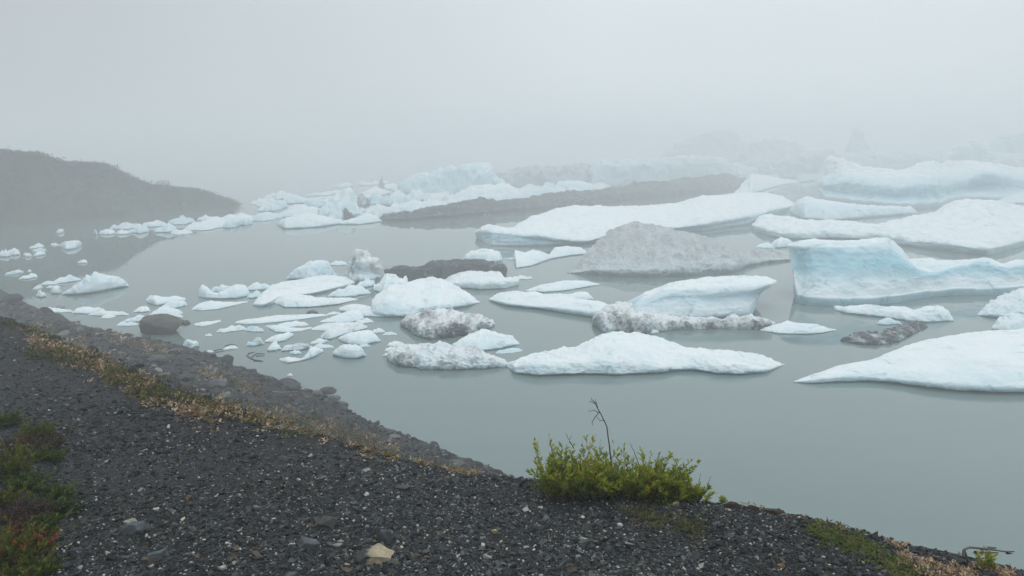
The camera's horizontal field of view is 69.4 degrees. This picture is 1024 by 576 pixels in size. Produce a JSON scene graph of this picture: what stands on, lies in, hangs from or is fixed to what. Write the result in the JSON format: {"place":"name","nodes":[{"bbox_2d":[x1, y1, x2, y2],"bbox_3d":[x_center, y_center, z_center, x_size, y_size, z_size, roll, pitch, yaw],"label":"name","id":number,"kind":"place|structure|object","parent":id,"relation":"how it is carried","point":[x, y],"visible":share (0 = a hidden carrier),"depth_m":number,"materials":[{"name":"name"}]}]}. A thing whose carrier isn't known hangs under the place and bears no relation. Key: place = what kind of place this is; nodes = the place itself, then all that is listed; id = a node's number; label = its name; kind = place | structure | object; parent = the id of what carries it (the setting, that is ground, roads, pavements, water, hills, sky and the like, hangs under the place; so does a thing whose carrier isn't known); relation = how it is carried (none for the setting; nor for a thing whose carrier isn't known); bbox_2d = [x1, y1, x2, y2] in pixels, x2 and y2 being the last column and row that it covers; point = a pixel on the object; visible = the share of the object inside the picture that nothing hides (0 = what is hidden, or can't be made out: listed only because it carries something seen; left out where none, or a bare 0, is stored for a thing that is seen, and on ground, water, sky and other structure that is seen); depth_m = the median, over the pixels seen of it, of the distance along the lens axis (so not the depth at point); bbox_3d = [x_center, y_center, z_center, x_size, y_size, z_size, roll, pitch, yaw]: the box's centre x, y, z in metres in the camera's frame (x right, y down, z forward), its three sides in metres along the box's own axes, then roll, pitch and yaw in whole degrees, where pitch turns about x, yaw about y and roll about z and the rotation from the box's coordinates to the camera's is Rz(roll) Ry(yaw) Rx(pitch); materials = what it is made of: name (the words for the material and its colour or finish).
{"place":"outdoors","nodes":[
{"label":"outdoors","id":0,"kind":"place"},
{"bbox_2d":[0,149,240,227],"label":"hill","id":1,"kind":"structure","parent":0,"point":[36,211],"depth_m":88.57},
{"bbox_2d":[0,146,244,206],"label":"scrub","id":2,"kind":"object","parent":1,"relation":"on","point":[169,189],"visible":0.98,"depth_m":90.19,"materials":[{"name":"plant"}]},
{"bbox_2d":[0,149,1023,569],"bbox_3d":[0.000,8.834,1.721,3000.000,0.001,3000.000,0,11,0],"label":"lake","id":3,"kind":"structure","parent":0,"point":[930,467],"depth_m":30.60,"materials":[{"name":"liquid"}]},
{"bbox_2d":[58,240,81,249],"bbox_3d":[-39.058,-3.742,65.735,1.795,0.909,3.840,-9,14,-39],"label":"ice chunk","id":4,"kind":"object","parent":3,"relation":"on","point":[69,245],"visible":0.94,"depth_m":64.92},
{"bbox_2d":[62,271,128,294],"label":"iceberg","id":5,"kind":"object","parent":3,"relation":"on","point":[95,282],"visible":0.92,"depth_m":45.71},
{"bbox_2d":[139,313,183,334],"bbox_3d":[-16.965,1.903,35.865,1.922,1.228,1.364,3,11,16],"label":"boulder","id":6,"kind":"object","parent":3,"relation":"in","point":[161,324],"visible":0.84,"depth_m":35.43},
{"bbox_2d":[146,295,185,305],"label":"ice floe","id":7,"kind":"object","parent":3,"relation":"on","point":[156,300],"visible":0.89,"depth_m":42.56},
{"bbox_2d":[149,306,182,314],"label":"ice floe","id":8,"kind":"object","parent":3,"relation":"on","point":[165,309],"visible":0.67,"depth_m":39.92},
{"bbox_2d":[168,215,195,224],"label":"ice chunk","id":9,"kind":"object","parent":3,"relation":"on","point":[182,220],"visible":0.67,"depth_m":84.91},
{"bbox_2d":[183,216,225,230],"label":"ice floe","id":10,"kind":"object","parent":3,"relation":"on","point":[212,223],"visible":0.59,"depth_m":80.89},
{"bbox_2d":[192,301,248,310],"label":"ice floe","id":11,"kind":"object","parent":3,"relation":"on","point":[209,305],"visible":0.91,"depth_m":41.41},
{"bbox_2d":[198,284,249,298],"bbox_3d":[-17.540,0.317,44.689,3.457,0.990,2.290,0,11,0],"label":"ice chunk","id":12,"kind":"object","parent":3,"relation":"on","point":[235,291],"visible":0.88,"depth_m":44.07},
{"bbox_2d":[219,213,253,222],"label":"ice floe","id":13,"kind":"object","parent":3,"relation":"on","point":[238,217],"visible":0.49,"depth_m":89.15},
{"bbox_2d":[253,212,281,220],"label":"ice floe","id":14,"kind":"object","parent":3,"relation":"on","point":[265,216],"visible":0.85,"depth_m":89.84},
{"bbox_2d":[265,332,293,342],"bbox_3d":[-10.791,2.462,34.760,0.852,0.574,1.705,8,14,37],"label":"ice chunk","id":15,"kind":"object","parent":3,"relation":"on","point":[282,337],"visible":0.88,"depth_m":34.44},
{"bbox_2d":[235,314,327,323],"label":"ice floe","id":16,"kind":"object","parent":3,"relation":"on","point":[272,319],"visible":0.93,"depth_m":38.35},
{"bbox_2d":[265,325,311,332],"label":"ice floe","id":17,"kind":"object","parent":3,"relation":"on","point":[277,328],"visible":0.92,"depth_m":36.33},
{"bbox_2d":[281,343,311,350],"bbox_3d":[-9.662,2.782,33.171,1.356,0.553,0.802,-3,11,-16],"label":"ice rubble","id":18,"kind":"object","parent":3,"relation":"on","point":[298,346],"visible":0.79,"depth_m":32.94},
{"bbox_2d":[279,206,318,216],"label":"ice floe","id":19,"kind":"object","parent":3,"relation":"on","point":[293,212],"visible":0.56,"depth_m":94.67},
{"bbox_2d":[279,346,322,362],"bbox_3d":[-8.939,2.977,31.917,0.993,0.651,2.173,8,14,36],"label":"ice chunk","id":20,"kind":"object","parent":3,"relation":"on","point":[312,352],"visible":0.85,"depth_m":31.56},
{"bbox_2d":[253,274,354,306],"bbox_3d":[-13.454,0.141,46.345,4.084,0.701,9.097,6,13,30],"label":"ice floe","id":21,"kind":"object","parent":3,"relation":"on","point":[304,286],"visible":0.82,"depth_m":46.13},
{"bbox_2d":[277,213,342,228],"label":"ice floe","id":22,"kind":"object","parent":3,"relation":"on","point":[307,220],"visible":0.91,"depth_m":81.99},
{"bbox_2d":[286,260,337,279],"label":"ice floe","id":23,"kind":"object","parent":3,"relation":"on","point":[310,268],"visible":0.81,"depth_m":50.09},
{"bbox_2d":[274,293,356,306],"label":"ice floe","id":24,"kind":"object","parent":3,"relation":"on","point":[292,300],"visible":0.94,"depth_m":42.19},
{"bbox_2d":[311,322,363,330],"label":"ice floe","id":25,"kind":"object","parent":3,"relation":"on","point":[324,326],"visible":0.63,"depth_m":36.79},
{"bbox_2d":[318,187,362,216],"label":"iceberg","id":26,"kind":"object","parent":3,"relation":"on","point":[337,203],"visible":0.84,"depth_m":93.59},
{"bbox_2d":[320,310,364,322],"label":"ice floe","id":27,"kind":"object","parent":3,"relation":"on","point":[352,316],"visible":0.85,"depth_m":38.31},
{"bbox_2d":[320,323,367,339],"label":"ice floe","id":28,"kind":"object","parent":3,"relation":"on","point":[332,333],"visible":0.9,"depth_m":35.67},
{"bbox_2d":[332,344,365,358],"bbox_3d":[-7.043,2.858,32.042,1.518,0.837,1.121,0,11,0],"label":"ice chunk","id":29,"kind":"object","parent":3,"relation":"on","point":[350,351],"visible":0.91,"depth_m":31.72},
{"bbox_2d":[328,284,370,296],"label":"ice floe","id":30,"kind":"object","parent":3,"relation":"on","point":[349,290],"visible":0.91,"depth_m":44.84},
{"bbox_2d":[338,330,380,344],"bbox_3d":[-7.114,2.416,34.521,1.617,0.758,1.841,-8,13,-34],"label":"ice chunk","id":31,"kind":"object","parent":3,"relation":"on","point":[362,337],"visible":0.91,"depth_m":34.10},
{"bbox_2d":[340,214,381,224],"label":"ice floe","id":32,"kind":"object","parent":3,"relation":"on","point":[367,219],"visible":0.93,"depth_m":85.32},
{"bbox_2d":[339,304,383,316],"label":"ice floe","id":33,"kind":"object","parent":3,"relation":"on","point":[365,310],"visible":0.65,"depth_m":40.02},
{"bbox_2d":[347,248,383,282],"bbox_3d":[-10.077,-1.474,50.570,2.550,2.266,4.518,0,11,0],"label":"ice rubble","id":34,"kind":"object","parent":3,"relation":"on","point":[362,264],"visible":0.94,"depth_m":49.78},
{"bbox_2d":[359,204,391,214],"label":"ice rubble","id":35,"kind":"object","parent":3,"relation":"on","point":[382,209],"visible":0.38,"depth_m":96.98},
{"bbox_2d":[373,273,407,291],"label":"ice floe","id":36,"kind":"object","parent":3,"relation":"on","point":[387,279],"visible":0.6,"depth_m":46.57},
{"bbox_2d":[383,190,408,205],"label":"ice rubble","id":37,"kind":"object","parent":3,"relation":"on","point":[399,196],"visible":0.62,"depth_m":112.00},
{"bbox_2d":[406,189,425,200],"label":"ice rubble","id":38,"kind":"object","parent":3,"relation":"on","point":[419,195],"visible":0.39,"depth_m":119.11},
{"bbox_2d":[390,199,452,212],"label":"ice rubble","id":39,"kind":"object","parent":3,"relation":"on","point":[409,205],"visible":0.52,"depth_m":100.75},
{"bbox_2d":[371,276,479,316],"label":"iceberg","id":40,"kind":"object","parent":3,"relation":"on","point":[411,297],"visible":0.93,"depth_m":41.49,"materials":[{"name":"ice"}]},
{"bbox_2d":[384,259,507,279],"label":"iceberg","id":41,"kind":"object","parent":3,"relation":"on","point":[443,269],"visible":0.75,"depth_m":50.00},
{"bbox_2d":[386,341,506,369],"bbox_3d":[-2.747,2.933,31.373,5.223,0.957,3.115,0,11,0],"label":"ice floe","id":42,"kind":"object","parent":3,"relation":"on","point":[437,355],"visible":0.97,"depth_m":30.44,"materials":[{"name":"ice"}]},
{"bbox_2d":[400,307,494,339],"bbox_3d":[-3.151,1.766,37.115,4.456,1.052,4.315,-6,12,-27],"label":"ice chunk","id":43,"kind":"object","parent":3,"relation":"on","point":[436,324],"visible":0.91,"depth_m":36.18,"materials":[{"name":"ice"}]},
{"bbox_2d":[397,162,505,194],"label":"ice cliff","id":44,"kind":"structure","parent":3,"relation":"on","point":[454,179],"depth_m":132.00,"materials":[{"name":"ice"}]},
{"bbox_2d":[444,270,518,289],"bbox_3d":[-2.010,-0.458,48.577,4.986,1.025,4.398,6,13,30],"label":"ice floe","id":45,"kind":"object","parent":3,"relation":"on","point":[479,280],"visible":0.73,"depth_m":47.19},
{"bbox_2d":[463,248,501,261],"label":"ice floe","id":46,"kind":"object","parent":3,"relation":"on","point":[489,254],"visible":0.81,"depth_m":57.94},
{"bbox_2d":[446,183,524,200],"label":"iceberg","id":47,"kind":"object","parent":3,"relation":"on","point":[499,191],"visible":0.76,"depth_m":115.80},
{"bbox_2d":[452,329,519,349],"bbox_3d":[-1.181,2.494,33.905,2.868,0.841,2.280,-10,15,-43],"label":"ice floe","id":48,"kind":"object","parent":3,"relation":"on","point":[484,339],"visible":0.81,"depth_m":33.52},
{"bbox_2d":[518,185,563,197],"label":"ice floe","id":49,"kind":"object","parent":3,"relation":"on","point":[527,193],"visible":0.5,"depth_m":129.46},
{"bbox_2d":[496,162,594,188],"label":"ice cliff","id":50,"kind":"structure","parent":3,"relation":"on","point":[534,175],"depth_m":149.04,"materials":[{"name":"grey"}]},
{"bbox_2d":[489,290,607,316],"bbox_3d":[2.464,0.985,41.570,8.544,0.871,3.239,6,13,28],"label":"ice floe","id":51,"kind":"object","parent":3,"relation":"on","point":[563,304],"visible":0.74,"depth_m":41.19,"materials":[{"name":"ice"}]},
{"bbox_2d":[514,246,585,267],"bbox_3d":[2.411,-2.594,59.859,3.984,0.905,11.252,8,14,37],"label":"ice floe","id":52,"kind":"object","parent":3,"relation":"on","point":[529,258],"visible":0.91,"depth_m":59.18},
{"bbox_2d":[379,173,746,220],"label":"debris ridge","id":53,"kind":"structure","parent":3,"relation":"on","point":[647,190],"depth_m":109.67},
{"bbox_2d":[526,280,599,291],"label":"ice floe","id":54,"kind":"object","parent":3,"relation":"on","point":[563,285],"visible":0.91,"depth_m":46.94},
{"bbox_2d":[545,292,592,299],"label":"ice floe","id":55,"kind":"object","parent":3,"relation":"on","point":[584,295],"visible":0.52,"depth_m":43.67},
{"bbox_2d":[554,180,593,190],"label":"iceberg","id":56,"kind":"object","parent":3,"relation":"on","point":[570,185],"visible":0.64,"depth_m":139.98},
{"bbox_2d":[475,192,793,245],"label":"iceberg","id":57,"kind":"object","parent":3,"relation":"on","point":[572,224],"visible":0.82,"depth_m":81.25,"materials":[{"name":"ice"}]},
{"bbox_2d":[506,331,784,375],"bbox_3d":[5.427,2.789,31.519,11.798,1.182,5.056,0,11,0],"label":"ice floe","id":58,"kind":"object","parent":3,"relation":"on","point":[617,353],"visible":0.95,"depth_m":30.00,"materials":[{"name":"ice"}]},
{"bbox_2d":[588,155,757,186],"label":"iceberg","id":59,"kind":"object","parent":3,"relation":"on","point":[617,172],"depth_m":160.08,"materials":[{"name":"grey"}]},
{"bbox_2d":[567,221,789,276],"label":"iceberg","id":60,"kind":"object","parent":3,"relation":"on","point":[635,249],"visible":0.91,"depth_m":53.64,"materials":[{"name":"grey"}]},
{"bbox_2d":[592,301,775,333],"bbox_3d":[8.753,1.516,38.145,9.396,1.154,5.562,0,11,0],"label":"ice rubble","id":61,"kind":"object","parent":3,"relation":"on","point":[625,317],"visible":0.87,"depth_m":36.57,"materials":[{"name":"ice"}]},
{"bbox_2d":[627,275,776,317],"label":"iceberg","id":62,"kind":"object","parent":3,"relation":"on","point":[721,296],"visible":0.92,"depth_m":39.04,"materials":[{"name":"ice"}]},
{"bbox_2d":[661,128,750,162],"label":"iceberg","id":63,"kind":"object","parent":3,"relation":"on","point":[727,144],"visible":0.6,"depth_m":281.10,"materials":[{"name":"grey"}]},
{"bbox_2d":[734,174,799,192],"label":"ice floe","id":64,"kind":"object","parent":3,"relation":"on","point":[753,183],"visible":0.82,"depth_m":154.73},
{"bbox_2d":[733,136,809,164],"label":"iceberg","id":65,"kind":"object","parent":3,"relation":"on","point":[775,148],"visible":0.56,"depth_m":244.34,"materials":[{"name":"grey"}]},
{"bbox_2d":[743,149,851,179],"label":"iceberg","id":66,"kind":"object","parent":3,"relation":"on","point":[791,167],"depth_m":190.91,"materials":[{"name":"grey"}]},
{"bbox_2d":[760,320,836,333],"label":"ice floe","id":67,"kind":"object","parent":3,"relation":"on","point":[787,327],"visible":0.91,"depth_m":36.02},
{"bbox_2d":[793,173,817,181],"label":"ice rubble","id":68,"kind":"object","parent":3,"relation":"on","point":[804,177],"visible":0.66,"depth_m":182.81,"materials":[{"name":"grey"}]},
{"bbox_2d":[789,196,916,219],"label":"iceberg","id":69,"kind":"object","parent":3,"relation":"on","point":[806,207],"visible":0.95,"depth_m":91.83,"materials":[{"name":"ice"}]},
{"bbox_2d":[845,128,870,152],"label":"ice pinnacle","id":70,"kind":"object","parent":3,"relation":"on","point":[857,143],"visible":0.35,"depth_m":271.80,"materials":[{"name":"grey"}]},
{"bbox_2d":[840,321,927,345],"bbox_3d":[18.318,2.271,35.428,6.354,0.700,1.881,-6,13,-28],"label":"debris raft","id":71,"kind":"object","parent":3,"relation":"on","point":[899,332],"visible":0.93,"depth_m":34.65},
{"bbox_2d":[752,199,1023,254],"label":"iceberg","id":72,"kind":"object","parent":3,"relation":"on","point":[979,226],"visible":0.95,"depth_m":71.75,"materials":[{"name":"ice"}]},
{"bbox_2d":[834,304,953,321],"bbox_3d":[20.348,1.363,39.353,5.699,0.982,2.598,3,11,14],"label":"ice floe","id":73,"kind":"object","parent":3,"relation":"on","point":[937,313],"visible":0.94,"depth_m":38.82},
{"bbox_2d":[787,237,1023,305],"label":"iceberg","id":74,"kind":"object","parent":3,"relation":"on","point":[878,271],"visible":0.98,"depth_m":43.57,"materials":[{"name":"ice"}]},
{"bbox_2d":[793,328,1023,391],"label":"ice floe","id":75,"kind":"object","parent":3,"relation":"on","point":[990,361],"visible":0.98,"depth_m":28.86,"materials":[{"name":"ice"}]},
{"bbox_2d":[817,156,1023,208],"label":"iceberg","id":76,"kind":"object","parent":3,"relation":"on","point":[932,183],"visible":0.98,"depth_m":118.34,"materials":[{"name":"ice"}]},
{"bbox_2d":[837,149,1023,169],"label":"iceberg","id":77,"kind":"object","parent":3,"relation":"on","point":[897,159],"depth_m":205.49,"materials":[{"name":"grey"}]},
{"bbox_2d":[910,258,966,270],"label":"ice floe","id":78,"kind":"object","parent":3,"relation":"on","point":[933,264],"visible":0.39,"depth_m":55.62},
{"bbox_2d":[941,139,1000,163],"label":"iceberg","id":79,"kind":"object","parent":3,"relation":"on","point":[974,150],"visible":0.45,"depth_m":185.10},
{"bbox_2d":[977,288,1023,317],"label":"ice floe","id":80,"kind":"object","parent":3,"relation":"on","point":[1012,301],"visible":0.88,"depth_m":39.51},
{"bbox_2d":[982,133,1023,153],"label":"iceberg","id":81,"kind":"object","parent":3,"relation":"on","point":[1012,143],"visible":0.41,"depth_m":221.89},
{"bbox_2d":[991,313,1023,329],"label":"ice floe","id":82,"kind":"object","parent":3,"relation":"on","point":[1011,321],"visible":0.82,"depth_m":36.40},
{"bbox_2d":[997,192,1023,202],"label":"ice floe","id":83,"kind":"object","parent":3,"relation":"on","point":[1015,198],"visible":0.74,"depth_m":116.05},
{"bbox_2d":[0,289,1023,575],"bbox_3d":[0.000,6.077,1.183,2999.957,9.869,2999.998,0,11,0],"label":"ground","id":84,"kind":"structure","parent":0,"point":[100,399],"depth_m":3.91,"materials":[{"name":"gravel"}]},
{"bbox_2d":[0,504,31,536],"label":"plant","id":85,"kind":"object","parent":84,"relation":"on","point":[19,520],"visible":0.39,"depth_m":3.06,"materials":[{"name":"green plant"}]},
{"bbox_2d":[0,475,40,507],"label":"plant","id":86,"kind":"object","parent":84,"relation":"on","point":[8,495],"visible":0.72,"depth_m":3.36,"materials":[{"name":"green plant"}]},
{"bbox_2d":[0,405,41,427],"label":"plant","id":87,"kind":"object","parent":84,"relation":"on","point":[6,422],"visible":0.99,"depth_m":4.84,"materials":[{"name":"green plant"}]},
{"bbox_2d":[0,463,56,491],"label":"plant","id":88,"kind":"object","parent":84,"relation":"on","point":[17,483],"visible":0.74,"depth_m":3.54,"materials":[{"name":"green plant"}]},
{"bbox_2d":[0,436,63,478],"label":"plant","id":89,"kind":"object","parent":84,"relation":"on","point":[13,466],"visible":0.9,"depth_m":3.68,"materials":[{"name":"green plant"}]},
{"bbox_2d":[0,430,65,455],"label":"plant","id":90,"kind":"object","parent":84,"relation":"on","point":[29,440],"visible":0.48,"depth_m":4.12,"materials":[{"name":"green plant"}]},
{"bbox_2d":[0,544,69,575],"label":"plant","id":91,"kind":"object","parent":84,"relation":"on","point":[44,566],"visible":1,"depth_m":2.73,"materials":[{"name":"green plant"}]},
{"bbox_2d":[0,492,70,521],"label":"plant","id":92,"kind":"object","parent":84,"relation":"on","point":[25,508],"visible":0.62,"depth_m":3.22,"materials":[{"name":"green plant"}]},
{"bbox_2d":[0,503,77,562],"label":"plant","id":93,"kind":"object","parent":84,"relation":"on","point":[40,537],"visible":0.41,"depth_m":2.89,"materials":[{"name":"green plant"}]},
{"bbox_2d":[13,418,78,438],"bbox_3d":[-2.907,0.875,4.601,0.344,0.125,0.288,-10,15,-43],"label":"plant","id":94,"kind":"object","parent":84,"relation":"on","point":[43,428],"visible":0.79,"depth_m":4.55,"materials":[{"name":"green plant"}]},
{"bbox_2d":[0,512,91,569],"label":"plant","id":95,"kind":"object","parent":84,"relation":"on","point":[11,550],"visible":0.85,"depth_m":2.82,"materials":[{"name":"green plant"}]},
{"bbox_2d":[25,443,69,462],"bbox_3d":[-2.516,0.905,3.996,0.233,0.092,0.234,-6,12,-27],"label":"plant","id":96,"kind":"object","parent":84,"relation":"on","point":[53,457],"visible":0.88,"depth_m":3.98,"materials":[{"name":"green plant"}]},
{"bbox_2d":[23,511,75,533],"bbox_3d":[-1.988,1.003,3.109,0.217,0.095,0.186,3,11,14],"label":"plant","id":97,"kind":"object","parent":84,"relation":"on","point":[44,519],"visible":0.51,"depth_m":3.12,"materials":[{"name":"green plant"}]},
{"bbox_2d":[11,488,91,517],"bbox_3d":[-2.035,0.985,3.277,0.261,0.102,0.247,3,11,13],"label":"plant","id":98,"kind":"object","parent":84,"relation":"on","point":[67,506],"visible":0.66,"depth_m":3.31,"materials":[{"name":"green plant"}]},
{"bbox_2d":[31,476,82,499],"bbox_3d":[-2.144,0.960,3.496,0.226,0.090,0.152,-3,11,-15],"label":"plant","id":99,"kind":"object","parent":84,"relation":"on","point":[59,490],"visible":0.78,"depth_m":3.48,"materials":[{"name":"green plant"}]},
{"bbox_2d":[120,521,154,533],"bbox_3d":[-1.607,1.035,3.173,0.057,0.065,0.126,10,15,42],"label":"slate","id":100,"kind":"object","parent":84,"relation":"on","point":[134,527],"visible":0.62,"depth_m":3.15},
{"bbox_2d":[278,378,300,389],"bbox_3d":[-7.766,3.402,25.704,0.807,0.503,0.466,4,12,19],"label":"rock","id":101,"kind":"object","parent":84,"relation":"on","point":[290,383],"visible":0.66,"depth_m":25.63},
{"bbox_2d":[296,536,319,550],"bbox_3d":[-0.828,1.043,2.976,0.130,0.061,0.045,4,12,21],"label":"rock","id":102,"kind":"object","parent":84,"relation":"on","point":[308,543],"visible":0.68,"depth_m":2.96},
{"bbox_2d":[313,516,337,528],"bbox_3d":[-0.808,1.016,3.199,0.108,0.047,0.061,0,11,0],"label":"stone","id":103,"kind":"object","parent":84,"relation":"on","point":[326,522],"visible":0.99,"depth_m":3.19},
{"bbox_2d":[0,317,708,542],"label":"moss","id":104,"kind":"object","parent":84,"relation":"on","point":[645,515],"visible":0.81,"depth_m":6.14,"materials":[{"name":"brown plant"}]},
{"bbox_2d":[354,543,394,564],"bbox_3d":[-0.536,1.049,2.879,0.160,0.066,0.088,-4,12,-18],"label":"stone","id":105,"kind":"object","parent":84,"relation":"on","point":[378,553],"visible":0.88,"depth_m":2.86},
{"bbox_2d":[377,529,392,544],"bbox_3d":[-0.519,1.032,3.030,0.068,0.099,0.025,3,11,13],"label":"slate","id":106,"kind":"object","parent":84,"relation":"on","point":[384,535],"visible":0.62,"depth_m":3.02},
{"bbox_2d":[20,320,1017,575],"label":"dry ground cover","id":107,"kind":"object","parent":84,"relation":"on","point":[940,566],"visible":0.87,"depth_m":5.97,"materials":[{"name":"plant"}]},
{"bbox_2d":[526,398,717,503],"bbox_3d":[0.521,0.812,3.566,0.926,0.616,0.654,0,11,0],"label":"willow shrub","id":108,"kind":"object","parent":84,"relation":"on","point":[606,478],"visible":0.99,"depth_m":3.52,"materials":[{"name":"green plant"}]},
{"bbox_2d":[641,496,932,575],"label":"mat plants","id":109,"kind":"object","parent":84,"relation":"on","point":[887,561],"visible":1,"depth_m":3.02,"materials":[{"name":"green plant"}]},
{"bbox_2d":[972,545,999,568],"bbox_3d":[1.806,1.040,2.827,0.082,0.077,0.105,0,11,0],"label":"willow sprig","id":110,"kind":"object","parent":84,"relation":"on","point":[989,558],"visible":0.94,"depth_m":2.81,"materials":[{"name":"green plant"}]},
{"bbox_2d":[962,546,1014,559],"bbox_3d":[1.839,1.024,2.858,0.205,0.055,0.040,0,11,0],"label":"dead branch","id":111,"kind":"object","parent":84,"relation":"on","point":[964,553],"visible":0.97,"depth_m":2.85,"materials":[{"name":"wood"}]},
{"bbox_2d":[0,0,1023,148],"label":"sky","id":112,"kind":"structure","parent":0,"point":[75,74],"materials":[{"name":"grey"}]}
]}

